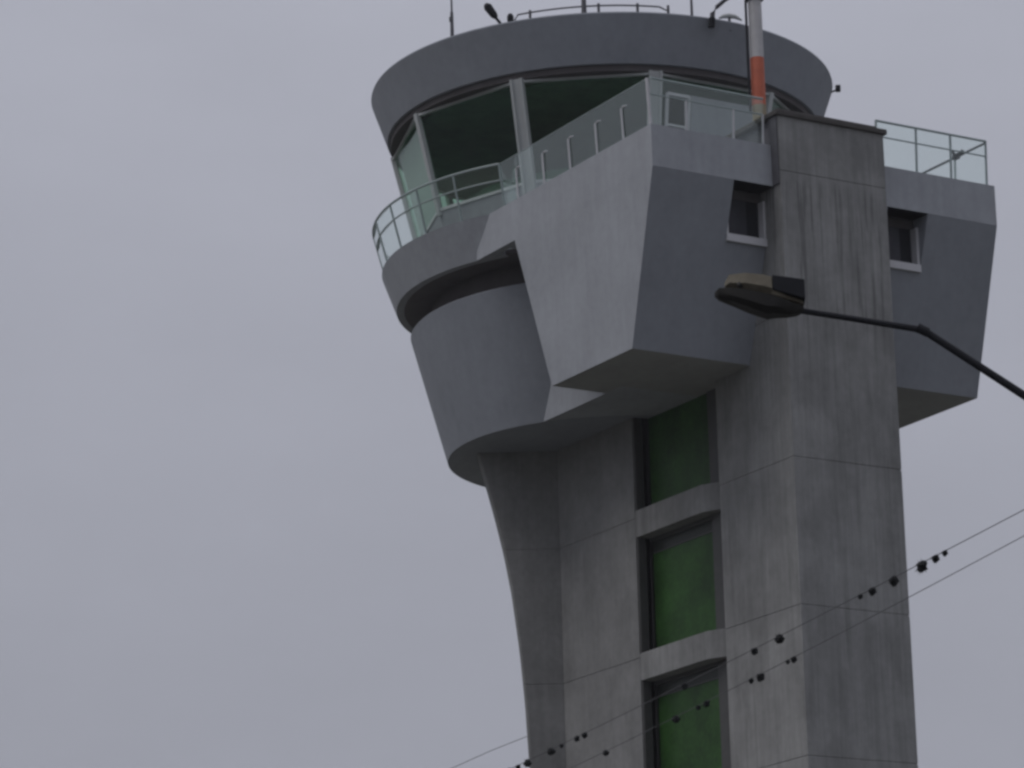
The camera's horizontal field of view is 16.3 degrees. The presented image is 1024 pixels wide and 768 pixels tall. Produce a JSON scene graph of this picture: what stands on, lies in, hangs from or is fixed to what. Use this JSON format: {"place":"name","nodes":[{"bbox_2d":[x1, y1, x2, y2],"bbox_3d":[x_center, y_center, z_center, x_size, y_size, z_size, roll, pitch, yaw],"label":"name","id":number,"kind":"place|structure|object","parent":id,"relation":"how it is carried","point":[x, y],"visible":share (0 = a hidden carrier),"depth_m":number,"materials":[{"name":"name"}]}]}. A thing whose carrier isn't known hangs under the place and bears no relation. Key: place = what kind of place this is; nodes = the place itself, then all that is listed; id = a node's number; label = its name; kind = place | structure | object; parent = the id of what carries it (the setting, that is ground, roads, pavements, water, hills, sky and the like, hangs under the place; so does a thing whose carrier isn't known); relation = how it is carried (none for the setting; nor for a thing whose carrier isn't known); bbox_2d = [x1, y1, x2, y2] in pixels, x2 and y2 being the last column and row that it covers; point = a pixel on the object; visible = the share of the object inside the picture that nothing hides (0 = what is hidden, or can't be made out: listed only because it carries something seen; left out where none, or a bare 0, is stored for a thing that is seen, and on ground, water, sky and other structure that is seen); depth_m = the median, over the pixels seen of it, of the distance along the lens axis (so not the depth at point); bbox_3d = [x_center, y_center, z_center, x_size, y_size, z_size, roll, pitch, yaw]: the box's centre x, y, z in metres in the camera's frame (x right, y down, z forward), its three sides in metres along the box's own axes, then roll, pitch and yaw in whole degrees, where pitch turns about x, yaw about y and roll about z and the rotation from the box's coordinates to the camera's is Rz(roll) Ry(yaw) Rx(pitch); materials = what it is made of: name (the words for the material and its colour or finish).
{"place":"outdoors","nodes":[
{"label":"outdoors","id":0,"kind":"place"},
{"bbox_2d":[453,736,526,767],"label":"overhead wire","id":1,"kind":"object","parent":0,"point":[489,751],"visible":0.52,"depth_m":83.56,"materials":[{"name":"grey metal"}]},
{"bbox_2d":[0,0,1023,767],"label":"sky","id":2,"kind":"structure","parent":0,"point":[238,530],"materials":[{"name":"grey"}]},
{"bbox_2d":[513,509,1023,767],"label":"overhead wire","id":3,"kind":"object","parent":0,"point":[784,633],"visible":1,"depth_m":36.64,"materials":[{"name":"black metal"}]},
{"bbox_2d":[523,759,532,766],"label":"wire clump","id":4,"kind":"object","parent":3,"relation":"hanging from","point":[527,763],"visible":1,"depth_m":43.91,"materials":[{"name":"black"}]},
{"bbox_2d":[547,747,555,754],"bbox_3d":[0.472,4.423,43.156,0.128,0.117,0.111,-12,-19,34],"label":"wire clump","id":5,"kind":"object","parent":3,"relation":"hanging from","point":[551,751],"visible":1,"depth_m":43.12,"materials":[{"name":"black"}]},
{"bbox_2d":[573,734,579,741],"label":"wire clump","id":6,"kind":"object","parent":3,"relation":"hanging from","point":[576,738],"visible":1,"depth_m":42.31,"materials":[{"name":"black"}]},
{"bbox_2d":[581,731,587,738],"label":"wire clump","id":7,"kind":"object","parent":3,"relation":"hanging from","point":[584,735],"visible":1,"depth_m":42.08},
{"bbox_2d":[681,683,687,690],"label":"wire clump","id":8,"kind":"object","parent":3,"relation":"hanging from","point":[684,686],"visible":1,"depth_m":39.20,"materials":[{"name":"black"}]},
{"bbox_2d":[751,647,757,654],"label":"wire clump","id":9,"kind":"object","parent":3,"relation":"attached to","point":[754,651],"visible":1,"depth_m":37.41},
{"bbox_2d":[774,633,784,644],"bbox_3d":[2.746,2.613,36.837,0.134,0.131,0.120,-12,-19,32],"label":"wire clump","id":10,"kind":"object","parent":3,"relation":"attached to","point":[779,638],"visible":1,"depth_m":36.80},
{"bbox_2d":[868,587,877,595],"bbox_3d":[3.494,2.012,34.763,0.109,0.112,0.096,-15,-21,40],"label":"wire clump","id":11,"kind":"object","parent":3,"relation":"hanging from","point":[872,591],"visible":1,"depth_m":34.74,"materials":[{"name":"black"}]},
{"bbox_2d":[888,575,899,586],"bbox_3d":[3.642,1.881,34.311,0.122,0.144,0.114,-9,-17,24],"label":"wire clump","id":12,"kind":"object","parent":3,"relation":"attached to","point":[893,580],"visible":1,"depth_m":34.28,"materials":[{"name":"black"}]},
{"bbox_2d":[916,560,927,574],"bbox_3d":[3.857,1.712,33.749,0.136,0.175,0.158,8,-19,-17],"label":"wire clump","id":13,"kind":"object","parent":3,"relation":"hanging from","point":[921,566],"visible":1,"depth_m":33.70,"materials":[{"name":"black"}]},
{"bbox_2d":[931,554,939,562],"bbox_3d":[3.949,1.631,33.476,0.103,0.110,0.088,-8,-17,23],"label":"wire clump","id":14,"kind":"object","parent":3,"relation":"attached to","point":[935,559],"visible":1,"depth_m":33.46,"materials":[{"name":"black"}]},
{"bbox_2d":[571,536,1023,767],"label":"overhead wire","id":15,"kind":"object","parent":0,"point":[820,643],"visible":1,"depth_m":35.37,"materials":[{"name":"black metal"}]},
{"bbox_2d":[603,750,608,756],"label":"wire clump","id":16,"kind":"object","parent":15,"relation":"hanging from","point":[605,753],"visible":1,"depth_m":41.63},
{"bbox_2d":[671,715,680,722],"bbox_3d":[1.807,3.692,39.521,0.120,0.118,0.108,-12,-19,33],"label":"wire clump","id":17,"kind":"object","parent":15,"relation":"hanging from","point":[675,718],"visible":1,"depth_m":39.49,"materials":[{"name":"black"}]},
{"bbox_2d":[702,700,709,707],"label":"wire clump","id":18,"kind":"object","parent":15,"relation":"hanging from","point":[706,703],"visible":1,"depth_m":38.62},
{"bbox_2d":[756,673,764,681],"bbox_3d":[2.578,3.048,37.205,0.130,0.114,0.102,-9,-17,26],"label":"wire clump","id":19,"kind":"object","parent":15,"relation":"hanging from","point":[760,677],"visible":1,"depth_m":37.19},
{"bbox_2d":[790,655,796,662],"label":"wire clump","id":20,"kind":"object","parent":15,"relation":"hanging from","point":[793,659],"visible":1,"depth_m":36.36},
{"label":"road","id":21,"kind":"structure","parent":0,"visible":0},
{"bbox_2d":[715,273,1023,399],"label":"street lamp","id":22,"kind":"object","parent":21,"relation":"on","point":[767,297],"visible":1,"depth_m":31.22,"materials":[{"name":"black metal"}]},
{"label":"ground","id":23,"kind":"structure","parent":0,"visible":0},
{"bbox_2d":[371,3,996,767],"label":"control tower","id":24,"kind":"structure","parent":23,"relation":"on","point":[665,457],"depth_m":77.72,"materials":[{"name":"concrete"}]},
{"bbox_2d":[392,119,436,235],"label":"cab window","id":25,"kind":"structure","parent":24,"relation":"in","point":[412,160],"depth_m":84.27,"materials":[{"name":"green glass"}]},
{"bbox_2d":[396,159,450,196],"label":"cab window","id":26,"kind":"structure","parent":24,"relation":"in","point":[398,162],"depth_m":87.99,"materials":[{"name":"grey glass"}]},
{"bbox_2d":[449,0,453,35],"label":"whip antenna","id":27,"kind":"object","parent":24,"relation":"on","point":[451,20],"visible":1,"depth_m":81.88,"materials":[{"name":"grey metal"}]},
{"bbox_2d":[451,195,465,200],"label":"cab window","id":28,"kind":"structure","parent":24,"relation":"in","point":[454,197],"depth_m":88.53,"materials":[{"name":"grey glass"}]},
{"bbox_2d":[418,83,521,210],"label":"cab window","id":29,"kind":"structure","parent":24,"relation":"in","point":[507,85],"depth_m":81.72,"materials":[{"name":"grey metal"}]},
{"bbox_2d":[484,3,500,23],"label":"roof floodlight","id":30,"kind":"object","parent":24,"relation":"attached to","point":[489,9],"visible":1,"depth_m":81.10,"materials":[{"name":"black metal"}]},
{"bbox_2d":[507,13,513,21],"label":"roof siren","id":31,"kind":"object","parent":24,"relation":"on","point":[510,16],"visible":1,"depth_m":80.94,"materials":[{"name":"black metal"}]},
{"bbox_2d":[581,0,586,12],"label":"whip antenna","id":32,"kind":"object","parent":24,"relation":"on","point":[583,7],"visible":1,"depth_m":80.63,"materials":[{"name":"grey metal"}]},
{"bbox_2d":[524,72,648,182],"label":"cab window","id":33,"kind":"structure","parent":24,"relation":"in","point":[644,73],"depth_m":80.63,"materials":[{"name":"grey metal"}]},
{"bbox_2d":[633,388,718,510],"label":"shaft window","id":34,"kind":"structure","parent":24,"relation":"in","point":[676,448],"depth_m":78.65,"materials":[{"name":"green glass"}]},
{"bbox_2d":[664,92,690,129],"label":"cab door","id":35,"kind":"structure","parent":24,"relation":"in","point":[674,110],"depth_m":80.69,"materials":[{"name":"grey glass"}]},
{"bbox_2d":[637,512,724,652],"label":"shaft window","id":36,"kind":"structure","parent":24,"relation":"in","point":[681,584],"depth_m":77.84,"materials":[{"name":"green glass"}]},
{"bbox_2d":[642,659,730,767],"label":"shaft window","id":37,"kind":"structure","parent":24,"relation":"in","point":[701,738],"depth_m":76.94,"materials":[{"name":"green glass"}]},
{"bbox_2d":[690,0,692,15],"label":"whip antenna","id":38,"kind":"object","parent":24,"relation":"on","point":[691,7],"visible":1,"depth_m":80.98,"materials":[{"name":"grey metal"}]},
{"bbox_2d":[663,73,768,95],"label":"cab window","id":39,"kind":"structure","parent":24,"relation":"in","point":[675,77],"depth_m":81.14,"materials":[{"name":"grey metal"}]},
{"bbox_2d":[708,0,727,27],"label":"bent cable bracket","id":40,"kind":"object","parent":24,"relation":"attached to","point":[711,23],"visible":1,"depth_m":80.68,"materials":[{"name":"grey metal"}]},
{"bbox_2d":[718,13,741,30],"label":"roof dish","id":41,"kind":"object","parent":24,"relation":"on","point":[729,16],"visible":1,"depth_m":81.14,"materials":[{"name":"metal"}]},
{"bbox_2d":[726,190,767,247],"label":"box window","id":42,"kind":"structure","parent":24,"relation":"in","point":[746,222],"depth_m":75.92,"materials":[{"name":"black glass"}]},
{"bbox_2d":[744,0,766,120],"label":"striped mast","id":43,"kind":"object","parent":24,"relation":"on","point":[754,20],"visible":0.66,"depth_m":78.16,"materials":[{"name":"metal"}]},
{"bbox_2d":[773,96,789,109],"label":"cab window","id":44,"kind":"structure","parent":24,"relation":"in","point":[778,102],"depth_m":82.60,"materials":[{"name":"grey metal"}]},
{"bbox_2d":[831,85,840,92],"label":"security camera","id":45,"kind":"object","parent":24,"relation":"attached to","point":[837,88],"visible":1,"depth_m":85.29,"materials":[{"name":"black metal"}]},
{"bbox_2d":[887,216,920,272],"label":"box window","id":46,"kind":"structure","parent":24,"relation":"in","point":[904,253],"depth_m":77.96,"materials":[{"name":"black glass"}]},
{"bbox_2d":[952,150,964,159],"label":"rail floodlight","id":47,"kind":"object","parent":24,"relation":"attached to","point":[956,156],"visible":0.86,"depth_m":80.18,"materials":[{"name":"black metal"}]}
]}

